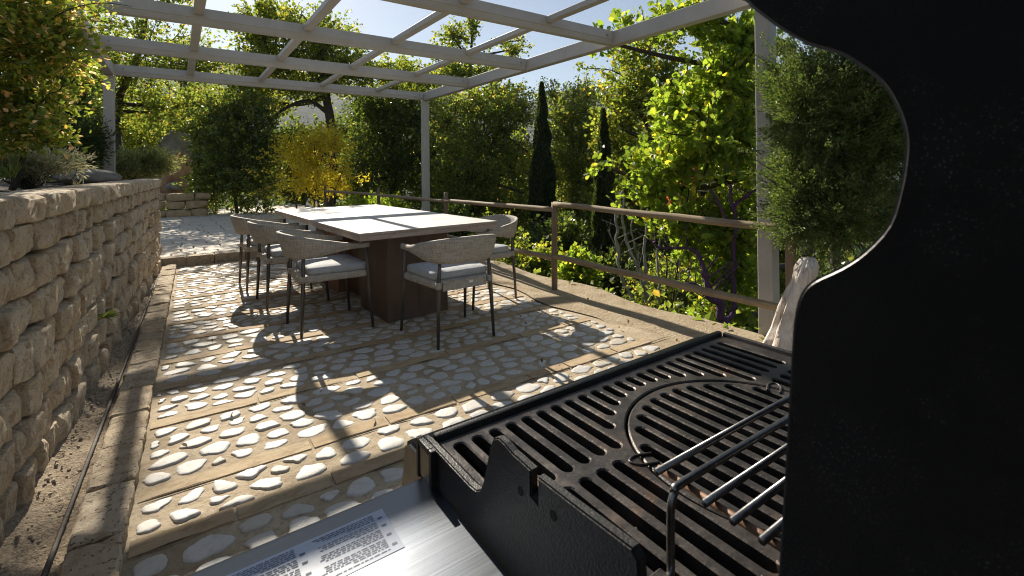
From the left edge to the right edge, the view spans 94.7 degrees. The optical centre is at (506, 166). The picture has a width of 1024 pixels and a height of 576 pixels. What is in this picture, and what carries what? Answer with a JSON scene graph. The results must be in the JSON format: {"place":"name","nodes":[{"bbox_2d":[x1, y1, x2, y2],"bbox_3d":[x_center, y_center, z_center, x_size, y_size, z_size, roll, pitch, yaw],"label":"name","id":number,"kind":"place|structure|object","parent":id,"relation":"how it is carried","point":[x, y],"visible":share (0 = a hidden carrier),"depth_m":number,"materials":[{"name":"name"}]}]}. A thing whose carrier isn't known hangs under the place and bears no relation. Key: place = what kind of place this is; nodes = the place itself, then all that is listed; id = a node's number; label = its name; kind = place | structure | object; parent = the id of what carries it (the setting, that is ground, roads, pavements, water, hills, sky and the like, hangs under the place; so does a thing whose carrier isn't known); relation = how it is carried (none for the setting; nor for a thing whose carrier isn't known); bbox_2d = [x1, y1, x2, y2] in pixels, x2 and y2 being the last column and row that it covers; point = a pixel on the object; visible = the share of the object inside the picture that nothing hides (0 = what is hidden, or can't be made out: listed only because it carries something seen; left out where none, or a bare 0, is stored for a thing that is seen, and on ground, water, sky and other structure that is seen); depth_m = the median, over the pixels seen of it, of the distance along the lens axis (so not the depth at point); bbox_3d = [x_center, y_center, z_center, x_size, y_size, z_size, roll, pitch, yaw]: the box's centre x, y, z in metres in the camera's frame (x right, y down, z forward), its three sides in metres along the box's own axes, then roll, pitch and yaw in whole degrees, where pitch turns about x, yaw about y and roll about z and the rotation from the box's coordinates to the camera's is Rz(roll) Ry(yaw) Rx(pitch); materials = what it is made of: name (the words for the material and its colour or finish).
{"place":"outdoors","nodes":[
{"label":"outdoors","id":0,"kind":"place"},
{"bbox_2d":[0,180,66,191],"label":"planting bed soil","id":1,"kind":"structure","parent":0,"point":[4,187],"depth_m":4.00,"materials":[{"name":"brown soil"}]},
{"bbox_2d":[0,156,23,177],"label":"grass tuft","id":2,"kind":"object","parent":1,"relation":"on","point":[12,171],"visible":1,"depth_m":2.39,"materials":[{"name":"green plant"}]},
{"bbox_2d":[0,144,98,189],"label":"silver shrub","id":3,"kind":"object","parent":1,"relation":"on","point":[37,166],"visible":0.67,"depth_m":3.12,"materials":[{"name":"green plant"}]},
{"bbox_2d":[0,0,131,190],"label":"abelia bush","id":4,"kind":"object","parent":1,"relation":"on","point":[43,30],"visible":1,"depth_m":2.64,"materials":[{"name":"green plant"}]},
{"bbox_2d":[31,62,121,181],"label":"dark conifer","id":5,"kind":"object","parent":1,"relation":"on","point":[94,139],"visible":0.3,"depth_m":5.28,"materials":[{"name":"green plant"}]},
{"bbox_2d":[50,168,121,184],"bbox_3d":[-4.077,0.103,4.593,0.524,0.179,0.411,0,0,-35],"label":"bed stone","id":6,"kind":"object","parent":1,"relation":"on","point":[99,176],"visible":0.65,"depth_m":4.48,"materials":[{"name":"grey stone"}]},
{"bbox_2d":[68,259,679,575],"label":"patio floor","id":7,"kind":"structure","parent":0,"point":[271,458],"depth_m":2.58,"materials":[{"name":"stone"}]},
{"bbox_2d":[0,271,159,575],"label":"gravel channel","id":8,"kind":"object","parent":7,"relation":"on","point":[31,528],"visible":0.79,"depth_m":1.77,"materials":[{"name":"beige gravel"}]},
{"bbox_2d":[41,273,158,575],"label":"drain pipe","id":9,"kind":"object","parent":8,"relation":"on","point":[47,566],"visible":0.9,"depth_m":1.88,"materials":[{"name":"metal"}]},
{"bbox_2d":[0,178,162,545],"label":"stone wall","id":10,"kind":"structure","parent":7,"relation":"on","point":[75,260],"depth_m":2.09,"materials":[{"name":"beige stone"}]},
{"bbox_2d":[70,177,83,184],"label":"grass tuft","id":11,"kind":"object","parent":10,"relation":"on","point":[75,183],"visible":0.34,"depth_m":3.28,"materials":[{"name":"green plant"}]},
{"bbox_2d":[97,307,120,321],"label":"plant","id":12,"kind":"object","parent":10,"relation":"attached to","point":[109,314],"depth_m":2.77,"materials":[{"name":"green plant"}]},
{"bbox_2d":[58,264,175,575],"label":"kerb","id":13,"kind":"structure","parent":7,"relation":"on","point":[96,546],"depth_m":1.87,"materials":[{"name":"stone"}]},
{"bbox_2d":[230,215,298,291],"bbox_3d":[-2.559,0.872,4.998,0.622,0.748,0.586,0,0,-38],"label":"dining chair","id":14,"kind":"object","parent":7,"relation":"on","point":[241,228],"visible":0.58,"depth_m":4.76,"materials":[{"name":"wicker"}]},
{"bbox_2d":[247,221,329,309],"bbox_3d":[-2.041,0.864,4.372,0.622,0.748,0.586,0,0,-38],"label":"dining chair","id":15,"kind":"object","parent":7,"relation":"on","point":[262,232],"visible":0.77,"depth_m":4.14,"materials":[{"name":"wicker"}]},
{"bbox_2d":[276,230,373,339],"bbox_3d":[-1.422,0.853,3.640,0.622,0.748,0.586,0,0,-37],"label":"dining chair","id":16,"kind":"object","parent":7,"relation":"on","point":[308,250],"visible":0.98,"depth_m":3.48,"materials":[{"name":"wicker"}]},
{"bbox_2d":[274,204,496,322],"bbox_3d":[-1.385,0.865,4.801,1.225,0.752,2.700,0,0,-38],"label":"dining table","id":17,"kind":"object","parent":7,"relation":"on","point":[385,231],"visible":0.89,"depth_m":3.91,"materials":[{"name":"stone"}]},
{"bbox_2d":[164,258,677,446],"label":"fallen leaves","id":18,"kind":"object","parent":7,"relation":"on","point":[185,444],"visible":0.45,"depth_m":2.91,"materials":[{"name":"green plant"}]},
{"bbox_2d":[400,234,495,349],"bbox_3d":[-0.388,0.842,3.420,0.586,0.748,0.622,0,0,-35],"label":"dining chair","id":19,"kind":"object","parent":7,"relation":"on","point":[450,264],"visible":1,"depth_m":3.25,"materials":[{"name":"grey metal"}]},
{"bbox_2d":[468,215,517,309],"bbox_3d":[-0.207,0.846,4.404,0.622,0.748,0.586,0,0,-37],"label":"dining chair","id":20,"kind":"object","parent":7,"relation":"on","point":[506,225],"visible":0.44,"depth_m":4.29,"materials":[{"name":"wicker"}]},
{"bbox_2d":[187,0,1023,575],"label":"gas grill","id":21,"kind":"object","parent":7,"relation":"on","point":[871,422],"visible":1,"depth_m":0.21,"materials":[{"name":"metal"}]},
{"bbox_2d":[1,0,839,100],"label":"sky","id":22,"kind":"structure","parent":0,"point":[378,17],"materials":[{"name":"white"}]},
{"bbox_2d":[0,62,901,299],"bbox_3d":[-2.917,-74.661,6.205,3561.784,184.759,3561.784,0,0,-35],"label":"terrain","id":23,"kind":"structure","parent":0,"point":[306,111],"depth_m":382.59,"materials":[{"name":"green plant"}]},
{"bbox_2d":[27,74,158,180],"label":"background oak","id":24,"kind":"object","parent":23,"relation":"on","point":[123,99],"depth_m":19.04,"materials":[{"name":"green plant"}]},
{"bbox_2d":[91,142,186,180],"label":"grey juniper","id":25,"kind":"object","parent":23,"relation":"on","point":[132,164],"visible":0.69,"depth_m":6.15,"materials":[{"name":"green plant"}]},
{"bbox_2d":[69,0,240,154],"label":"oak tree","id":26,"kind":"object","parent":23,"relation":"on","point":[154,104],"visible":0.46,"depth_m":13.35,"materials":[{"name":"green plant"}]},
{"bbox_2d":[90,86,221,187],"bbox_3d":[-13.105,-0.115,16.961,6.217,6.061,3.450,-1,0,1],"label":"broad bush","id":27,"kind":"object","parent":23,"relation":"on","point":[132,136],"visible":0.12,"depth_m":16.58,"materials":[{"name":"green plant"}]},
{"bbox_2d":[164,181,183,190],"bbox_3d":[-9.957,0.591,14.150,0.478,0.279,0.447,0,0,-35],"label":"grey rock","id":28,"kind":"object","parent":23,"relation":"on","point":[169,186],"visible":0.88,"depth_m":14.03,"materials":[{"name":"grey stone"}]},
{"bbox_2d":[156,130,193,200],"bbox_3d":[-10.311,0.063,14.828,1.115,2.416,0.950,0,0,-35],"label":"standing rock","id":29,"kind":"object","parent":23,"relation":"on","point":[171,140],"visible":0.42,"depth_m":14.49,"materials":[{"name":"grey stone"}]},
{"bbox_2d":[155,82,261,207],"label":"background oak","id":30,"kind":"object","parent":23,"relation":"on","point":[202,144],"visible":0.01,"depth_m":19.64,"materials":[{"name":"green plant"}]},
{"bbox_2d":[160,250,262,266],"bbox_3d":[-2.931,1.216,6.975,3.746,0.144,0.191,0,0,-35],"label":"stone step","id":31,"kind":"object","parent":23,"relation":"on","point":[198,259],"visible":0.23,"depth_m":6.18,"materials":[{"name":"beige stone"}]},
{"bbox_2d":[169,69,301,214],"bbox_3d":[-7.204,-0.505,12.727,3.113,4.302,3.072,0,0,-35],"label":"laurel bush","id":32,"kind":"object","parent":23,"relation":"on","point":[221,170],"visible":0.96,"depth_m":12.28,"materials":[{"name":"green plant"}]},
{"bbox_2d":[159,204,316,256],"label":"gravel ground","id":33,"kind":"structure","parent":23,"relation":"on","point":[208,233],"depth_m":8.61,"materials":[{"name":"beige gravel"}]},
{"bbox_2d":[157,192,210,217],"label":"stone wall","id":34,"kind":"structure","parent":33,"relation":"on","point":[173,204],"depth_m":11.60,"materials":[{"name":"beige stone"}]},
{"bbox_2d":[254,98,341,206],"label":"background oak","id":35,"kind":"object","parent":23,"relation":"on","point":[304,198],"visible":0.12,"depth_m":18.34,"materials":[{"name":"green plant"}]},
{"bbox_2d":[241,116,370,208],"bbox_3d":[-4.710,0.030,11.340,2.878,2.574,2.356,0,0,-35],"label":"yellow shrub","id":36,"kind":"object","parent":23,"relation":"on","point":[311,163],"visible":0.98,"depth_m":11.23,"materials":[{"name":"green plant"}]},
{"bbox_2d":[209,0,440,206],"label":"oak tree","id":37,"kind":"object","parent":23,"relation":"on","point":[262,44],"visible":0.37,"depth_m":13.79,"materials":[{"name":"green plant"}]},
{"bbox_2d":[311,99,409,206],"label":"background oak","id":38,"kind":"object","parent":23,"relation":"on","point":[346,130],"visible":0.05,"depth_m":19.31,"materials":[{"name":"green plant"}]},
{"bbox_2d":[334,189,418,208],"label":"slope shrub","id":39,"kind":"object","parent":23,"relation":"on","point":[394,202],"visible":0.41,"depth_m":10.82,"materials":[{"name":"green plant"}]},
{"bbox_2d":[313,77,465,209],"bbox_3d":[-3.722,-0.352,15.376,4.988,5.951,3.369,-1,0,2],"label":"holm oak tree","id":40,"kind":"object","parent":23,"relation":"on","point":[398,163],"visible":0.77,"depth_m":14.92,"materials":[{"name":"green plant"}]},
{"bbox_2d":[60,0,779,335],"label":"pergola","id":41,"kind":"object","parent":23,"relation":"on","point":[197,16],"visible":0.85,"depth_m":4.37,"materials":[{"name":"grey paint"}]},
{"bbox_2d":[405,107,490,216],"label":"background oak","id":42,"kind":"object","parent":23,"relation":"on","point":[416,201],"visible":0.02,"depth_m":17.20,"materials":[{"name":"green plant"}]},
{"bbox_2d":[430,196,474,236],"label":"slope shrub","id":43,"kind":"object","parent":23,"relation":"on","point":[452,209],"visible":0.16,"depth_m":9.44,"materials":[{"name":"green plant"}]},
{"bbox_2d":[36,175,887,292],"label":"distant woods","id":44,"kind":"object","parent":23,"relation":"on","point":[849,256],"depth_m":25.06,"materials":[{"name":"green plant"}]},
{"bbox_2d":[399,14,534,213],"bbox_3d":[-1.701,-0.663,16.871,5.455,9.895,3.515,-1,0,-7],"label":"oak tree","id":45,"kind":"object","parent":23,"relation":"on","point":[451,34],"visible":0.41,"depth_m":16.78,"materials":[{"name":"green plant"}]},
{"bbox_2d":[415,78,558,241],"bbox_3d":[-0.588,0.367,13.015,3.887,5.838,3.450,0,0,-35],"label":"oak tree","id":46,"kind":"object","parent":23,"relation":"on","point":[499,111],"visible":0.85,"depth_m":12.74,"materials":[{"name":"green plant"}]},
{"bbox_2d":[467,207,529,245],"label":"slope shrub","id":47,"kind":"object","parent":23,"relation":"on","point":[500,240],"visible":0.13,"depth_m":7.35,"materials":[{"name":"green plant"}]},
{"bbox_2d":[461,120,552,241],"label":"background oak","id":48,"kind":"object","parent":23,"relation":"on","point":[525,155],"visible":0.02,"depth_m":16.91,"materials":[{"name":"green plant"}]},
{"bbox_2d":[494,232,562,277],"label":"slope shrub","id":49,"kind":"object","parent":23,"relation":"on","point":[533,262],"visible":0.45,"depth_m":6.45,"materials":[{"name":"green plant"}]},
{"bbox_2d":[528,81,556,276],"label":"cypress tree","id":50,"kind":"object","parent":23,"relation":"on","point":[542,185],"visible":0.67,"depth_m":10.36,"materials":[{"name":"green plant"}]},
{"bbox_2d":[321,205,764,339],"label":"undergrowth","id":51,"kind":"object","parent":23,"relation":"on","point":[710,317],"visible":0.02,"depth_m":4.54,"materials":[{"name":"green plant"}]},
{"bbox_2d":[518,106,591,241],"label":"background oak","id":52,"kind":"object","parent":23,"relation":"on","point":[556,172],"visible":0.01,"depth_m":16.43,"materials":[{"name":"green plant"}]},
{"bbox_2d":[527,208,592,274],"bbox_3d":[0.987,1.657,8.371,1.255,1.799,1.201,0,0,-14],"label":"slope shrub","id":53,"kind":"object","parent":23,"relation":"on","point":[568,232],"visible":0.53,"depth_m":8.28,"materials":[{"name":"green plant"}]},
{"bbox_2d":[527,70,606,236],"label":"oak tree","id":54,"kind":"object","parent":23,"relation":"on","point":[573,166],"visible":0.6,"depth_m":13.76,"materials":[{"name":"green plant"}]},
{"bbox_2d":[549,241,604,287],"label":"slope shrub","id":55,"kind":"object","parent":23,"relation":"on","point":[568,271],"visible":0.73,"depth_m":5.30,"materials":[{"name":"green plant"}]},
{"bbox_2d":[590,107,616,262],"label":"cypress tree","id":56,"kind":"object","parent":23,"relation":"on","point":[603,181],"visible":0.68,"depth_m":7.90,"materials":[{"name":"green plant"}]},
{"bbox_2d":[585,243,653,300],"bbox_3d":[1.740,1.875,7.489,1.436,1.400,1.400,0,0,-35],"label":"slope shrub","id":57,"kind":"object","parent":23,"relation":"on","point":[609,260],"visible":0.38,"depth_m":7.30,"materials":[{"name":"green plant"}]},
{"bbox_2d":[479,260,765,342],"bbox_3d":[-0.581,1.237,6.173,0.805,0.033,15.820,0,0,-35],"label":"dirt edge","id":58,"kind":"object","parent":23,"relation":"on","point":[606,306],"visible":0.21,"depth_m":4.04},
{"bbox_2d":[323,185,795,310],"bbox_3d":[-1.081,0.983,6.918,0.323,1.237,9.868,0,0,-37],"label":"wooden fence","id":59,"kind":"object","parent":58,"relation":"on","point":[554,257],"visible":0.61,"depth_m":3.98,"materials":[{"name":"brown wood"}]},
{"bbox_2d":[762,256,818,350],"bbox_3d":[1.576,0.863,2.712,0.316,0.689,0.328,0,0,-35],"label":"pale stump","id":60,"kind":"object","parent":58,"relation":"on","point":[780,331],"visible":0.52,"depth_m":2.65,"materials":[{"name":"beige wood"}]},
{"bbox_2d":[571,72,676,274],"bbox_3d":[3.610,0.878,13.884,4.362,7.692,3.464,0,0,-35],"label":"background oak","id":61,"kind":"object","parent":23,"relation":"on","point":[637,230],"visible":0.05,"depth_m":13.44,"materials":[{"name":"green plant"}]},
{"bbox_2d":[603,191,664,308],"bbox_3d":[1.638,1.263,5.915,0.736,1.913,0.516,-1,0,-4],"label":"bare shrub","id":62,"kind":"object","parent":23,"relation":"on","point":[644,283],"visible":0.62,"depth_m":6.00,"materials":[{"name":"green plant"}]},
{"bbox_2d":[617,248,714,311],"bbox_3d":[2.235,1.807,6.451,1.422,1.363,1.372,-1,0,21],"label":"slope shrub","id":63,"kind":"object","parent":23,"relation":"on","point":[654,286],"visible":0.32,"depth_m":6.29,"materials":[{"name":"green plant"}]},
{"bbox_2d":[643,235,688,314],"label":"bare shrub","id":64,"kind":"object","parent":23,"relation":"on","point":[667,278],"visible":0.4,"depth_m":5.79,"materials":[{"name":"brown plant"}]},
{"bbox_2d":[566,6,784,278],"bbox_3d":[3.425,0.231,9.158,4.686,6.876,2.664,-1,0,10],"label":"oak tree","id":65,"kind":"object","parent":23,"relation":"on","point":[638,90],"visible":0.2,"depth_m":9.37,"materials":[{"name":"green plant"}]},
{"bbox_2d":[652,140,700,265],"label":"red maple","id":66,"kind":"object","parent":23,"relation":"on","point":[667,197],"visible":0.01,"depth_m":6.97,"materials":[{"name":"green plant"}]},
{"bbox_2d":[624,118,729,293],"bbox_3d":[5.181,0.815,12.486,3.946,7.870,3.623,0,0,-35],"label":"background oak","id":67,"kind":"object","parent":23,"relation":"on","point":[661,250],"depth_m":12.11,"materials":[{"name":"green plant"}]},
{"bbox_2d":[638,156,757,332],"bbox_3d":[1.872,0.871,4.471,1.071,1.956,0.660,-1,0,2],"label":"painted dead tree","id":68,"kind":"object","parent":23,"relation":"on","point":[720,316],"visible":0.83,"depth_m":4.46,"materials":[{"name":"purple paint"}]},
{"bbox_2d":[584,0,816,331],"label":"bright oak tree","id":69,"kind":"object","parent":23,"relation":"on","point":[715,134],"visible":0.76,"depth_m":4.79,"materials":[{"name":"green plant"}]},
{"bbox_2d":[674,290,758,332],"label":"slope shrub","id":70,"kind":"object","parent":23,"relation":"on","point":[698,300],"visible":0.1,"depth_m":5.51,"materials":[{"name":"green plant"}]},
{"bbox_2d":[713,103,829,299],"bbox_3d":[6.186,1.240,10.859,3.858,6.946,3.129,0,0,-35],"label":"background oak","id":71,"kind":"object","parent":23,"relation":"on","point":[782,287],"visible":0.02,"depth_m":10.27,"materials":[{"name":"green plant"}]},
{"bbox_2d":[736,31,904,277],"bbox_3d":[2.334,0.085,2.947,1.685,2.650,1.159,-1,0,5],"label":"juniper bush","id":72,"kind":"object","parent":23,"relation":"on","point":[838,107],"visible":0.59,"depth_m":2.82,"materials":[{"name":"green plant"}]}
]}

